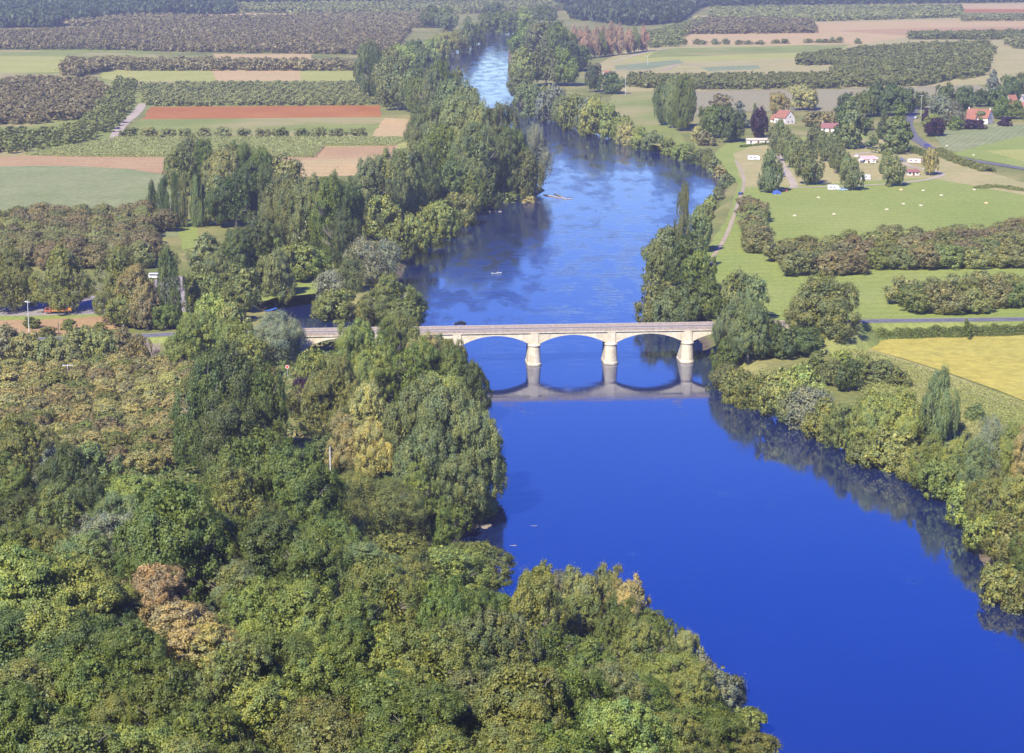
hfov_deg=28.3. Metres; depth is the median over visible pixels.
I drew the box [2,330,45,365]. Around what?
broadleaf tree
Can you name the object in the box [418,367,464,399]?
broadleaf tree
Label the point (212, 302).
broadleaf tree
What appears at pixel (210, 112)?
plough land
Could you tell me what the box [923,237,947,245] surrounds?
walnut tree
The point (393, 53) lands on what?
broadleaf tree
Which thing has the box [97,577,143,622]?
spreading tree
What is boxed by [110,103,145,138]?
farm track
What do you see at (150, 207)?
walnut tree
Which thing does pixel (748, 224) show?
walnut tree
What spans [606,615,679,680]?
broadleaf tree
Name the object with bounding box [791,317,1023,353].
road bank
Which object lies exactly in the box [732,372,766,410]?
broadleaf tree
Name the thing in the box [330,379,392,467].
broadleaf tree
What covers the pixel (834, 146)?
poplar tree
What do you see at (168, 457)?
plantation tree
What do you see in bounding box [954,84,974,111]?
broadleaf tree
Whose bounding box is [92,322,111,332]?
shrub
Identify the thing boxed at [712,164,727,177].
shrub
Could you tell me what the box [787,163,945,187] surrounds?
camp lane
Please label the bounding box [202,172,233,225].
broadleaf tree
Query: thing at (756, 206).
walnut tree
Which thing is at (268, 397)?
broadleaf tree
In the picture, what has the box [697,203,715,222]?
shrub
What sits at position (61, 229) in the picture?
walnut tree
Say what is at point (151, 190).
column poplar
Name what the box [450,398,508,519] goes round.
broadleaf tree
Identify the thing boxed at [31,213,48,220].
walnut tree
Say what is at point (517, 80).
broadleaf tree
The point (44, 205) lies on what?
walnut tree
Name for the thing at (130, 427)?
plantation tree
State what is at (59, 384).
plantation tree
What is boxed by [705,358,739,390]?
willow tree
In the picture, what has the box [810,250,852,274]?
walnut tree
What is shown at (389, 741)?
broadleaf tree
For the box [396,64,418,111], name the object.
poplar tree
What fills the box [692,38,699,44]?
shrub
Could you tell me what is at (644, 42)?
poplar tree
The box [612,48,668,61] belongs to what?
farm path
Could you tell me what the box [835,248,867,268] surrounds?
walnut tree
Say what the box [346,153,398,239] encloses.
broadleaf tree
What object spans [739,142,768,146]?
garden hedge
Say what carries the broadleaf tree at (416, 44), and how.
on the ground at (718, 222)
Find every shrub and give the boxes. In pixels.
[21,317,41,328]
[38,326,57,336]
[60,318,78,331]
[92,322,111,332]
[500,191,523,202]
[522,196,539,202]
[688,125,702,140]
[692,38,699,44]
[694,130,717,145]
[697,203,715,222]
[698,40,707,44]
[702,153,711,168]
[704,195,719,211]
[706,158,721,172]
[709,186,726,202]
[710,39,720,44]
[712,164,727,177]
[718,172,735,188]
[721,38,730,44]
[734,39,744,44]
[744,40,753,44]
[755,40,765,44]
[770,39,780,43]
[779,38,790,43]
[803,38,812,42]
[814,39,824,42]
[828,348,852,363]
[829,37,836,42]
[836,36,843,42]
[853,38,862,43]
[863,358,899,384]
[885,369,915,387]
[922,112,945,130]
[947,115,965,130]
[951,409,965,430]
[962,119,981,128]
[963,402,987,421]
[973,120,987,128]
[996,116,1012,125]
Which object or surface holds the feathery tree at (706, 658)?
on the ground at (718, 222)
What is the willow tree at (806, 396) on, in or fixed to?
on the ground at (718, 222)
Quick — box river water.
[266,32,1023,752]
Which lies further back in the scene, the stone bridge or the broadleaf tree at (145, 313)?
the broadleaf tree at (145, 313)
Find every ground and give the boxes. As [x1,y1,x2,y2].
[0,0,1023,752]
[733,138,1023,194]
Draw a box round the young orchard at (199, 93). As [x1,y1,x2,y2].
[138,79,379,105]
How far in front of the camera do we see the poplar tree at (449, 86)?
1436.39 m
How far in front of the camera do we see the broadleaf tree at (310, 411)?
548.12 m
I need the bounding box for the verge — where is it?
[0,312,190,319]
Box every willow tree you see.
[246,307,306,361]
[310,269,348,300]
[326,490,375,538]
[337,252,364,292]
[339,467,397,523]
[340,229,378,277]
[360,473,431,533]
[361,249,396,285]
[370,234,406,274]
[402,509,432,545]
[509,145,546,196]
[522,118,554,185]
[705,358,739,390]
[776,384,838,429]
[968,409,1009,475]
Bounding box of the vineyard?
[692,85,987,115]
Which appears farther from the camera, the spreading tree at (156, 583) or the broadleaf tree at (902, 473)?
the broadleaf tree at (902, 473)
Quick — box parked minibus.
[148,273,157,278]
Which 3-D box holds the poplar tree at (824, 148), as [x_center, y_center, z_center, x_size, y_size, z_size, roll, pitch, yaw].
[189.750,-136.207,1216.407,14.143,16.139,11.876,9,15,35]
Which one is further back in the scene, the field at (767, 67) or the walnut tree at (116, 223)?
the field at (767, 67)
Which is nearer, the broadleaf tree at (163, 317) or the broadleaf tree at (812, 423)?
the broadleaf tree at (812, 423)
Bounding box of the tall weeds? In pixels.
[831,348,1023,474]
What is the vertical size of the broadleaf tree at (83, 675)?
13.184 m
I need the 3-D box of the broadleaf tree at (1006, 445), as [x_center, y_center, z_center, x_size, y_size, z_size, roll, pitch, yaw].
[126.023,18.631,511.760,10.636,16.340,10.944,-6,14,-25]
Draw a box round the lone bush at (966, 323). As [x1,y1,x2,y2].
[963,317,970,338]
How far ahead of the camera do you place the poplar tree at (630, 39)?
2272.05 m
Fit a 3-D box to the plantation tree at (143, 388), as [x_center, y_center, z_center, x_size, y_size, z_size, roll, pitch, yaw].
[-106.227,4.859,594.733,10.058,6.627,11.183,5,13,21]
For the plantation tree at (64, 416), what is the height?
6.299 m
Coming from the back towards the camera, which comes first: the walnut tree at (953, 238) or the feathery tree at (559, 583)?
the walnut tree at (953, 238)
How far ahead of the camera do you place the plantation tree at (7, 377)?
611.59 m
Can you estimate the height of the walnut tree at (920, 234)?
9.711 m
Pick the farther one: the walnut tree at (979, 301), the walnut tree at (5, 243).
the walnut tree at (5, 243)
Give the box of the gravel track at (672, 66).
[586,64,700,71]
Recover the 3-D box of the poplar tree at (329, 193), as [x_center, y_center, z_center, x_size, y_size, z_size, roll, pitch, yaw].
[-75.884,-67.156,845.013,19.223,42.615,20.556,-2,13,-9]
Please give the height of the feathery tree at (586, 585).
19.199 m
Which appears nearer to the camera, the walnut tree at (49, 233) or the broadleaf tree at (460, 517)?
the broadleaf tree at (460, 517)
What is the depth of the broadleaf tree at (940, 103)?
1436.02 m
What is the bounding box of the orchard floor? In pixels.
[0,72,140,156]
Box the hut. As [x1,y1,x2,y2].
[905,169,919,175]
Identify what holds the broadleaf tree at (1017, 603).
on the ground at (718, 222)
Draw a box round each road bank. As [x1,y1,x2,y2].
[38,332,301,363]
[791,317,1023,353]
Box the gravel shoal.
[480,523,491,528]
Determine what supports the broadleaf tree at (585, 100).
on the ground at (718, 222)
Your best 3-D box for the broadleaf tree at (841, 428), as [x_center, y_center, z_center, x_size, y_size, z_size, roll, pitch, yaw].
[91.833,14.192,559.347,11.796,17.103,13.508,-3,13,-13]
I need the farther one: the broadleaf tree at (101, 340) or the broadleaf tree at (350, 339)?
the broadleaf tree at (101, 340)
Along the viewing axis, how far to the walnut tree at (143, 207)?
939.25 m
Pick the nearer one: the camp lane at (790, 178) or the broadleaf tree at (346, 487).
the broadleaf tree at (346, 487)
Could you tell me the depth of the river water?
508.49 m
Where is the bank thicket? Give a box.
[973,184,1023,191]
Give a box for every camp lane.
[775,147,797,186]
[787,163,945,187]
[856,151,884,154]
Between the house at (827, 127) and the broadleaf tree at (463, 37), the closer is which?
the house at (827, 127)
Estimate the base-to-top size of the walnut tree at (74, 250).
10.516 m
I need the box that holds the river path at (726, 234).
[705,161,745,277]
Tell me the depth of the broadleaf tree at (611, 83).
1714.30 m
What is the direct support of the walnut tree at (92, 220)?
on the ground at (718, 222)
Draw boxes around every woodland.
[0,0,239,27]
[233,0,471,1]
[555,0,705,25]
[701,0,1023,6]
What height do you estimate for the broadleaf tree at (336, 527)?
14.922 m
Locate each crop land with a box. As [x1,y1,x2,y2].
[0,166,188,236]
[615,60,683,69]
[700,65,760,70]
[869,334,1023,399]
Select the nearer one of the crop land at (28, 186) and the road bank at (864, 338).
the road bank at (864, 338)
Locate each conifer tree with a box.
[428,495,461,547]
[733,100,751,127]
[828,96,878,148]
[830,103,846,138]
[869,116,912,153]
[875,108,888,138]
[886,104,914,147]
[985,69,999,97]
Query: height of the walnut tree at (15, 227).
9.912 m
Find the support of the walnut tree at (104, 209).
on the crop land at (28, 186)
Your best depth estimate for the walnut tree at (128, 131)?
1350.77 m
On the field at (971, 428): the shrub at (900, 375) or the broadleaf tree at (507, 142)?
the shrub at (900, 375)
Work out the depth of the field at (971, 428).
618.46 m
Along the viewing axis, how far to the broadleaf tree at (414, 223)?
877.87 m
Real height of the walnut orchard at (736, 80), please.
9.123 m
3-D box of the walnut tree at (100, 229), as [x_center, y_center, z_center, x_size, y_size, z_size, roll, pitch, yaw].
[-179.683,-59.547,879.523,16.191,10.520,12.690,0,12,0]
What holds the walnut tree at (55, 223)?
on the ground at (718, 222)
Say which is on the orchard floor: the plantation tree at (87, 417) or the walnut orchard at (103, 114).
the walnut orchard at (103, 114)
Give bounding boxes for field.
[0,48,156,57]
[0,56,65,72]
[21,137,407,158]
[97,69,360,80]
[124,117,386,136]
[205,12,288,15]
[212,68,300,80]
[213,54,310,59]
[284,153,392,176]
[371,118,409,136]
[587,14,1023,91]
[595,61,825,74]
[612,44,847,60]
[647,44,849,57]
[683,31,907,44]
[768,1,1023,5]
[793,3,833,5]
[815,19,1023,30]
[837,26,1023,34]
[843,349,1023,433]
[946,4,1023,8]
[987,149,1023,160]
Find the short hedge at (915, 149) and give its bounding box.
[907,145,926,155]
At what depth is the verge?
728.68 m
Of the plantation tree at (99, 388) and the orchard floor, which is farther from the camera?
the orchard floor
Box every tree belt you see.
[55,55,107,76]
[89,55,357,70]
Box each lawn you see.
[178,221,198,249]
[257,281,317,303]
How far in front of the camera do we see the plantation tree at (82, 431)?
540.67 m
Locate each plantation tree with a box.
[0,357,21,369]
[0,364,22,381]
[0,369,22,383]
[0,381,26,392]
[0,385,26,400]
[0,392,26,406]
[0,405,25,419]
[2,402,23,409]
[17,368,45,382]
[17,395,49,408]
[17,407,57,424]
[18,380,48,392]
[19,360,45,374]
[19,370,47,385]
[19,379,43,388]
[19,392,46,404]
[24,404,51,415]
[25,386,47,398]
[26,414,54,425]
[34,422,51,428]
[38,425,53,439]
[40,368,69,390]
[41,362,64,372]
[41,397,74,408]
[42,383,69,393]
[42,385,73,398]
[43,357,68,366]
[43,402,75,420]
[44,388,79,405]
[45,422,72,432]
[48,410,79,427]
[48,428,77,442]
[49,432,83,444]
[60,359,91,371]
[60,377,94,390]
[61,365,87,379]
[63,368,94,382]
[63,389,98,406]
[66,400,95,419]
[68,410,96,425]
[69,414,95,429]
[71,418,100,432]
[72,386,98,395]
[75,425,101,443]
[76,430,106,444]
[77,440,109,452]
[84,353,111,364]
[86,367,119,380]
[88,360,112,370]
[88,375,119,389]
[88,382,121,402]
[90,362,112,376]
[91,403,127,416]
[92,416,127,438]
[94,397,121,411]
[94,410,126,425]
[95,389,123,402]
[98,433,135,451]
[98,443,108,458]
[99,430,129,443]
[100,425,129,435]
[104,351,132,365]
[106,444,134,465]
[107,363,134,375]
[108,358,133,368]
[109,369,130,377]
[115,373,139,387]
[116,381,139,394]
[117,391,142,403]
[118,402,145,415]
[120,395,145,410]
[122,412,147,423]
[122,423,152,434]
[123,449,164,473]
[124,419,149,428]
[126,439,164,466]
[127,362,153,374]
[129,426,157,441]
[130,366,156,378]
[130,434,162,451]
[131,353,149,360]
[131,381,165,394]
[132,356,154,366]
[133,376,162,388]
[133,389,169,407]
[135,373,157,380]
[137,389,166,399]
[141,405,169,419]
[142,398,166,412]
[142,410,170,425]
[142,416,175,426]
[145,422,172,439]
[146,354,178,368]
[151,427,173,444]
[152,363,175,378]
[154,362,173,367]
[155,370,180,383]
[156,441,180,465]
[157,373,182,386]
[159,396,187,409]
[161,383,191,398]
[163,382,181,390]
[164,392,182,398]
[167,405,187,412]
[175,356,195,366]
[175,360,192,375]
[175,364,191,376]
[175,368,193,377]
[181,375,192,386]
[260,365,275,376]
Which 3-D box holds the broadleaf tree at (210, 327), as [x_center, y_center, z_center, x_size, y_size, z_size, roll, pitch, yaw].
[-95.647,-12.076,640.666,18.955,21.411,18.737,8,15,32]
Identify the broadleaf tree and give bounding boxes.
[0,322,20,362]
[0,410,79,494]
[0,447,40,500]
[0,488,40,530]
[0,520,51,579]
[0,605,61,667]
[0,653,74,739]
[0,677,89,752]
[1,594,100,668]
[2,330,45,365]
[23,527,69,558]
[24,708,123,752]
[26,332,63,368]
[26,482,92,540]
[29,438,86,491]
[33,442,107,519]
[38,641,135,731]
[47,606,149,683]
[50,341,84,363]
[51,528,121,580]
[60,325,98,360]
[66,508,134,572]
[76,439,125,484]
[83,488,140,529]
[84,327,121,359]
[85,684,150,744]
[86,717,189,752]
[88,472,121,512]
[98,617,176,684]
[100,472,176,522]
[103,292,136,326]
[105,326,137,353]
[109,467,230,600]
[110,513,141,584]
[112,263,158,323]
[118,656,210,728]
[125,332,154,359]
[126,291,161,329]
[150,301,180,329]
[150,698,243,752]
[156,731,212,752]
[161,133,202,170]
[163,144,195,191]
[163,312,210,362]
[165,354,240,473]
[182,279,193,309]
[183,231,222,271]
[183,268,222,313]
[185,306,228,352]
[186,137,212,186]
[191,510,250,595]
[192,391,273,483]
[193,632,275,707]
[194,291,243,318]
[194,466,286,534]
[198,335,269,424]
[199,142,241,181]
[201,249,232,291]
[201,417,289,516]
[202,166,257,227]
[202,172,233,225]
[205,556,260,616]
[208,225,266,284]
[209,733,283,752]
[211,574,288,639]
[213,316,255,356]
[214,300,252,332]
[215,675,317,749]
[217,283,250,318]
[218,261,262,308]
[219,214,280,265]
[220,508,332,583]
[228,138,255,172]
[236,337,268,366]
[237,354,291,443]
[238,144,273,185]
[239,158,274,218]
[243,624,316,705]
[255,246,299,306]
[255,576,341,643]
[257,172,290,243]
[257,443,349,532]
[262,700,362,752]
[263,429,305,456]
[264,635,349,709]
[266,688,376,745]
[267,153,307,181]
[268,525,358,599]
[270,222,282,252]
[276,244,292,259]
[284,170,332,249]
[285,240,322,280]
[285,369,344,436]
[295,346,331,381]
[296,509,370,573]
[299,612,395,706]
[302,587,393,640]
[303,439,331,461]
[306,247,333,278]
[308,469,352,514]
[309,298,335,318]
[309,432,346,471]
[311,287,357,323]
[319,351,366,434]
[320,407,368,471]
[329,660,419,740]
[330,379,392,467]
[331,320,364,364]
[335,724,421,752]
[336,317,395,365]
[337,556,428,627]
[339,175,368,236]
[341,620,432,704]
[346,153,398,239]
[349,339,395,403]
[350,415,401,480]
[354,288,383,326]
[356,676,471,748]
[357,272,417,319]
[362,188,405,239]
[370,315,407,375]
[379,297,421,325]
[380,335,439,401]
[380,369,432,473]
[381,45,408,67]
[381,216,416,262]
[382,137,428,220]
[383,613,485,693]
[385,310,419,349]
[390,413,461,507]
[392,43,420,70]
[395,462,441,515]
[400,283,429,325]
[401,211,432,259]
[403,99,444,148]
[403,721,485,752]
[404,38,424,60]
[406,330,440,382]
[413,204,447,246]
[413,372,483,500]
[414,46,434,72]
[415,123,456,174]
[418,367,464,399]
[419,90,468,156]
[422,39,439,66]
[425,341,484,402]
[429,199,464,238]
[430,34,451,61]
[434,446,492,522]
[435,333,468,365]
[436,613,520,678]
[437,155,466,201]
[440,29,461,53]
[443,191,478,226]
[443,666,515,746]
[446,503,472,538]
[447,119,503,182]
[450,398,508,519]
[451,27,471,51]
[454,359,493,412]
[454,715,549,752]
[455,169,487,212]
[459,15,478,47]
[464,646,569,741]
[468,487,500,521]
[472,21,485,43]
[476,98,521,158]
[477,176,503,208]
[478,11,498,34]
[478,410,507,488]
[480,1,507,22]
[485,126,522,196]
[489,10,518,33]
[503,125,528,180]
[504,69,530,95]
[508,44,536,82]
[511,81,546,117]
[513,6,535,25]
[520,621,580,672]
[521,18,552,50]
[522,721,622,752]
[524,659,615,733]
[528,42,564,85]
[530,3,558,21]
[532,83,566,122]
[546,20,577,54]
[549,93,572,124]
[550,46,580,85]
[555,41,586,69]
[556,91,585,130]
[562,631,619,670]
[573,96,598,131]
[576,93,609,136]
[577,44,592,69]
[577,695,684,752]
[580,655,659,713]
[584,63,601,91]
[594,71,627,93]
[596,101,621,138]
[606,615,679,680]
[610,114,634,139]
[614,121,635,145]
[628,672,680,734]
[630,124,647,148]
[630,649,709,689]
[632,276,669,322]
[632,607,686,653]
[640,130,662,150]
[640,241,671,284]
[643,709,718,752]
[648,223,683,270]
[648,285,681,321]
[658,136,676,155]
[662,232,693,284]
[664,659,725,716]
[665,278,706,321]
[670,141,694,159]
[679,699,751,752]
[682,246,717,285]
[684,204,712,248]
[685,148,705,164]
[688,276,728,321]
[697,102,724,137]
[699,147,716,165]
[707,665,748,708]
[708,93,733,106]
[708,337,739,371]
[711,291,752,355]
[712,103,746,141]
[712,729,783,752]
[718,365,753,404]
[719,267,747,310]
[726,297,770,362]
[727,704,767,737]
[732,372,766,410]
[733,274,769,313]
[754,366,804,415]
[756,312,782,355]
[763,323,799,357]
[768,91,790,112]
[774,391,801,422]
[781,269,863,344]
[781,363,829,412]
[786,324,825,354]
[787,83,820,109]
[800,395,841,443]
[802,110,824,125]
[802,350,829,381]
[813,112,836,128]
[819,357,839,385]
[822,400,864,452]
[832,106,841,119]
[834,358,863,390]
[837,92,853,106]
[843,434,882,465]
[844,389,896,441]
[855,352,873,380]
[856,89,877,116]
[858,423,917,472]
[864,116,874,129]
[866,80,886,115]
[875,81,906,115]
[875,385,921,445]
[890,87,917,115]
[891,443,924,481]
[904,433,944,488]
[908,402,932,439]
[913,90,930,109]
[914,458,963,499]
[920,146,939,174]
[923,117,947,135]
[925,92,960,120]
[935,81,959,101]
[936,432,975,485]
[942,101,966,124]
[944,480,984,524]
[945,454,966,495]
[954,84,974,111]
[954,438,1000,487]
[958,468,1008,527]
[961,511,1002,553]
[970,88,989,105]
[975,561,1023,607]
[976,110,991,119]
[978,512,1023,563]
[986,89,1007,105]
[990,419,1022,475]
[992,96,1011,118]
[992,471,1023,522]
[997,74,1022,97]
[997,580,1023,614]
[1004,100,1023,118]
[1006,528,1023,572]
[1009,424,1023,478]
[1015,71,1023,93]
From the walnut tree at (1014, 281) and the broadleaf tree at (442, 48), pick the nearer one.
the walnut tree at (1014, 281)
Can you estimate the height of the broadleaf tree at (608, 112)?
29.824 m
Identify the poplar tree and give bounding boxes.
[271,165,305,245]
[290,375,308,414]
[307,167,351,261]
[318,202,362,268]
[352,37,373,92]
[361,41,383,97]
[367,49,392,101]
[370,144,408,221]
[374,51,406,109]
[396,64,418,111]
[402,67,424,113]
[403,108,431,148]
[411,62,443,114]
[413,148,443,205]
[418,4,441,27]
[432,73,460,118]
[433,5,459,30]
[433,53,456,83]
[447,71,480,104]
[450,83,501,154]
[451,66,465,85]
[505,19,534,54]
[568,24,577,35]
[576,27,583,43]
[579,32,590,56]
[583,23,590,39]
[589,30,601,57]
[591,24,598,37]
[597,30,607,56]
[599,23,607,37]
[603,30,615,55]
[606,21,616,41]
[613,29,626,54]
[615,23,623,36]
[624,26,634,53]
[630,26,640,52]
[637,24,650,51]
[651,77,666,124]
[660,72,679,127]
[670,69,697,130]
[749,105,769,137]
[757,148,785,192]
[766,124,785,152]
[768,118,790,134]
[774,128,794,160]
[783,132,803,166]
[789,140,810,174]
[793,146,825,184]
[806,122,821,147]
[812,130,828,151]
[819,136,834,160]
[825,140,841,167]
[830,145,851,171]
[837,150,859,178]
[838,161,865,189]
[878,147,894,172]
[881,154,907,185]
[919,361,960,442]
[921,108,928,125]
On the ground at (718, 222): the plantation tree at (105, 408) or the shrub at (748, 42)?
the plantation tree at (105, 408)
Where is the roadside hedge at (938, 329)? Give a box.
[869,323,1023,339]
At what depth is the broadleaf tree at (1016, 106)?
1487.59 m
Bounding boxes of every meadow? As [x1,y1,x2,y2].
[609,91,691,153]
[703,134,1023,322]
[918,118,1023,166]
[924,384,1023,425]
[954,135,1023,166]
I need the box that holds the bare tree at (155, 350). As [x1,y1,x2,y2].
[145,337,162,355]
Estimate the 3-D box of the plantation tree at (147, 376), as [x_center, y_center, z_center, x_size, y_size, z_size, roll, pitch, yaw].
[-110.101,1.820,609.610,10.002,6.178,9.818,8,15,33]
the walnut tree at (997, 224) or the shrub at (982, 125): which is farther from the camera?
the shrub at (982, 125)
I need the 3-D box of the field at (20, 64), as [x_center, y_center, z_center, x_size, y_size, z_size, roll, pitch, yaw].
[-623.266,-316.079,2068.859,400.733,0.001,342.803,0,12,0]
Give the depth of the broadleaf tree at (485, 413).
512.24 m
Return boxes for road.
[37,332,256,339]
[790,317,1023,326]
[905,106,1023,169]
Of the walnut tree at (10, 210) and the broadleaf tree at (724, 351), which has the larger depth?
the walnut tree at (10, 210)
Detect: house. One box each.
[746,138,768,143]
[770,109,795,123]
[821,122,838,131]
[965,107,993,123]
[1007,95,1017,100]
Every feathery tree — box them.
[400,572,440,629]
[405,570,469,647]
[457,584,506,620]
[475,602,547,685]
[482,590,524,634]
[505,567,567,650]
[517,559,552,620]
[542,561,573,608]
[550,589,604,656]
[558,562,601,625]
[587,592,647,663]
[592,560,624,616]
[602,572,660,629]
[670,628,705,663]
[699,652,716,668]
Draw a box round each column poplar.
[145,178,158,210]
[155,171,171,210]
[156,240,188,326]
[167,170,182,225]
[176,169,187,226]
[189,174,203,226]
[199,175,210,225]
[673,178,690,251]
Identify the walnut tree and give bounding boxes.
[0,211,7,223]
[0,215,24,228]
[0,227,17,235]
[0,233,16,247]
[0,240,11,247]
[0,245,9,257]
[3,205,29,217]
[8,208,27,216]
[8,223,22,232]
[10,211,31,220]
[13,240,42,252]
[15,228,45,241]
[15,233,44,244]
[16,241,38,264]
[18,218,44,231]
[25,218,43,228]
[27,207,48,213]
[28,201,50,213]
[28,210,49,221]
[29,227,42,234]
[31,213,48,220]
[32,243,54,268]
[32,243,59,261]
[38,220,68,232]
[39,240,60,246]
[41,230,63,243]
[41,234,61,242]
[43,209,69,217]
[43,213,63,224]
[43,226,69,233]
[44,228,63,234]
[45,203,71,213]
[45,217,64,224]
[59,235,86,247]
[59,245,88,266]
[60,230,88,243]
[62,212,90,221]
[63,227,88,235]
[64,216,89,228]
[64,232,86,242]
[65,238,88,253]
[67,209,92,217]
[68,220,87,231]
[69,207,91,213]
[70,204,94,213]
[73,224,90,231]
[80,244,109,268]
[84,229,106,242]
[84,243,104,262]
[85,212,113,220]
[86,214,113,226]
[86,219,111,232]
[87,221,113,234]
[87,234,107,248]
[87,239,108,247]
[91,227,108,234]
[92,201,112,208]
[93,204,111,214]
[102,246,132,265]
[104,233,132,247]
[105,238,129,250]
[106,231,131,243]
[108,206,129,215]
[108,223,131,235]
[109,220,132,228]
[110,202,137,210]
[110,207,135,218]
[114,215,131,220]
[114,217,132,226]
[118,126,138,137]
[129,228,162,245]
[129,239,156,266]
[130,215,155,229]
[131,209,159,227]
[131,226,159,234]
[131,234,162,257]
[132,199,158,211]
[132,214,158,227]
[132,238,158,259]
[134,202,153,212]
[134,222,161,234]
[135,205,150,212]
[140,127,158,136]
[150,207,180,231]
[157,127,176,136]
[175,127,193,136]
[194,126,211,136]
[214,126,233,136]
[236,127,252,136]
[255,128,270,136]
[271,127,289,136]
[294,127,310,136]
[308,126,326,136]
[328,128,347,135]
[348,127,367,136]
[734,195,761,213]
[735,200,770,218]
[735,213,762,228]
[737,208,768,228]
[739,201,772,218]
[739,224,776,242]
[740,219,772,235]
[740,228,771,251]
[741,218,771,230]
[760,237,800,259]
[774,242,800,265]
[778,248,818,274]
[794,234,817,245]
[797,241,833,250]
[809,244,838,267]
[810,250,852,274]
[813,235,839,243]
[833,228,868,240]
[833,240,856,250]
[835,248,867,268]
[840,250,869,273]
[843,234,863,243]
[851,239,878,256]
[858,247,890,268]
[860,230,889,239]
[866,236,884,247]
[874,238,898,248]
[876,223,904,232]
[880,275,919,302]
[881,245,902,254]
[882,228,908,239]
[885,244,917,268]
[894,282,931,306]
[896,235,929,247]
[896,286,936,312]
[905,226,926,235]
[905,243,943,268]
[909,231,927,239]
[919,276,941,294]
[920,231,945,242]
[923,226,955,234]
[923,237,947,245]
[924,282,970,314]
[932,244,964,268]
[934,243,956,257]
[937,232,965,243]
[940,272,982,291]
[947,223,971,232]
[948,234,972,252]
[950,239,982,259]
[953,228,985,238]
[956,246,993,267]
[956,279,993,303]
[956,287,997,312]
[962,269,993,279]
[967,222,987,230]
[972,235,1000,247]
[977,276,1014,307]
[978,276,1004,294]
[979,227,999,236]
[981,240,1004,260]
[984,245,1018,267]
[989,221,1011,230]
[989,231,1015,243]
[990,271,1017,285]
[998,225,1023,232]
[999,237,1020,257]
[1002,216,1023,226]
[1003,229,1020,233]
[1004,274,1023,294]
[1006,246,1023,267]
[1007,282,1023,306]
[1011,232,1023,244]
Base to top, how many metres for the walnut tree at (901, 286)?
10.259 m
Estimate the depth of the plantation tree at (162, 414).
558.86 m
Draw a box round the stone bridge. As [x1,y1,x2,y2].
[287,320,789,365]
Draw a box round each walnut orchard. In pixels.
[0,16,411,53]
[0,74,110,123]
[0,75,137,152]
[8,9,438,26]
[236,0,565,13]
[624,70,840,88]
[647,16,709,47]
[681,16,818,33]
[706,3,964,20]
[795,39,997,85]
[905,28,1023,39]
[959,12,1023,20]
[1003,36,1023,48]
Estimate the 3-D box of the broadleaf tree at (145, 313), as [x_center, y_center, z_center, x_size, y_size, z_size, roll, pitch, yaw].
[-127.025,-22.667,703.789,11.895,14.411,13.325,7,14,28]
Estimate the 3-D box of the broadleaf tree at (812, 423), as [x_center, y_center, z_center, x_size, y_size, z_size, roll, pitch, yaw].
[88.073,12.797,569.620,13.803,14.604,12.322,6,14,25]
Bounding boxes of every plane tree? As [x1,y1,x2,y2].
[0,243,41,311]
[21,241,96,313]
[88,243,157,320]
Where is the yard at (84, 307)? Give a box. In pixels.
[0,275,189,315]
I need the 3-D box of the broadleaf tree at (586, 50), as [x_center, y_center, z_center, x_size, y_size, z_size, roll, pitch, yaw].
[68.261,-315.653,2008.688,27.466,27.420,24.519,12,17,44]
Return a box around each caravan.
[748,155,759,159]
[827,185,838,189]
[908,158,922,162]
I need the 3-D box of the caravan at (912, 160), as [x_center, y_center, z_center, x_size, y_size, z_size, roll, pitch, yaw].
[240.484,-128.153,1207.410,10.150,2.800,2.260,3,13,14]
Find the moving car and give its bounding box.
[454,320,465,325]
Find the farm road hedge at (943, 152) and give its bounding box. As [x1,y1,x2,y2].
[934,147,995,171]
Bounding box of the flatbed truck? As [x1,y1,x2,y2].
[44,306,72,313]
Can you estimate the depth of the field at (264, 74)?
1938.60 m
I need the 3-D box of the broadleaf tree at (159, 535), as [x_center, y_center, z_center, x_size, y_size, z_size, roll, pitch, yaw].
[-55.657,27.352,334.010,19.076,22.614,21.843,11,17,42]
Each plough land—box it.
[0,156,165,173]
[0,316,132,334]
[143,105,381,118]
[282,145,397,160]
[962,9,1023,11]
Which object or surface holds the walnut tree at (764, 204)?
on the meadow at (860, 210)
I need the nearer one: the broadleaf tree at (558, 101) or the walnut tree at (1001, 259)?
the walnut tree at (1001, 259)
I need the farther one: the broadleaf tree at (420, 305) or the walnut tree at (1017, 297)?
the walnut tree at (1017, 297)
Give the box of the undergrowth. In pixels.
[0,325,472,628]
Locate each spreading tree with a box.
[0,536,80,614]
[15,551,130,615]
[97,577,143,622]
[117,562,196,621]
[131,598,242,671]
[169,619,239,676]
[335,539,404,594]
[363,531,446,602]
[425,542,494,593]
[448,540,518,590]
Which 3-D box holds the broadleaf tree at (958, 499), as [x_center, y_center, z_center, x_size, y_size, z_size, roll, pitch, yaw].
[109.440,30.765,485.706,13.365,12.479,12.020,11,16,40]
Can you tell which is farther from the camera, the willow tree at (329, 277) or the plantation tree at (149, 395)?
the willow tree at (329, 277)
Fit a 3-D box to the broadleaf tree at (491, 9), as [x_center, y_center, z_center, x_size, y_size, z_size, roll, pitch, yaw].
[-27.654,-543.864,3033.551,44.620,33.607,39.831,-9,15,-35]
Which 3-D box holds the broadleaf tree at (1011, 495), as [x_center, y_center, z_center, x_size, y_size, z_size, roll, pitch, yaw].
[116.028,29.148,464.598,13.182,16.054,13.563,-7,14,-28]
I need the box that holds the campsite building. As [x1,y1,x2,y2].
[858,155,876,162]
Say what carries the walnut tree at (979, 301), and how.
on the meadow at (860, 210)

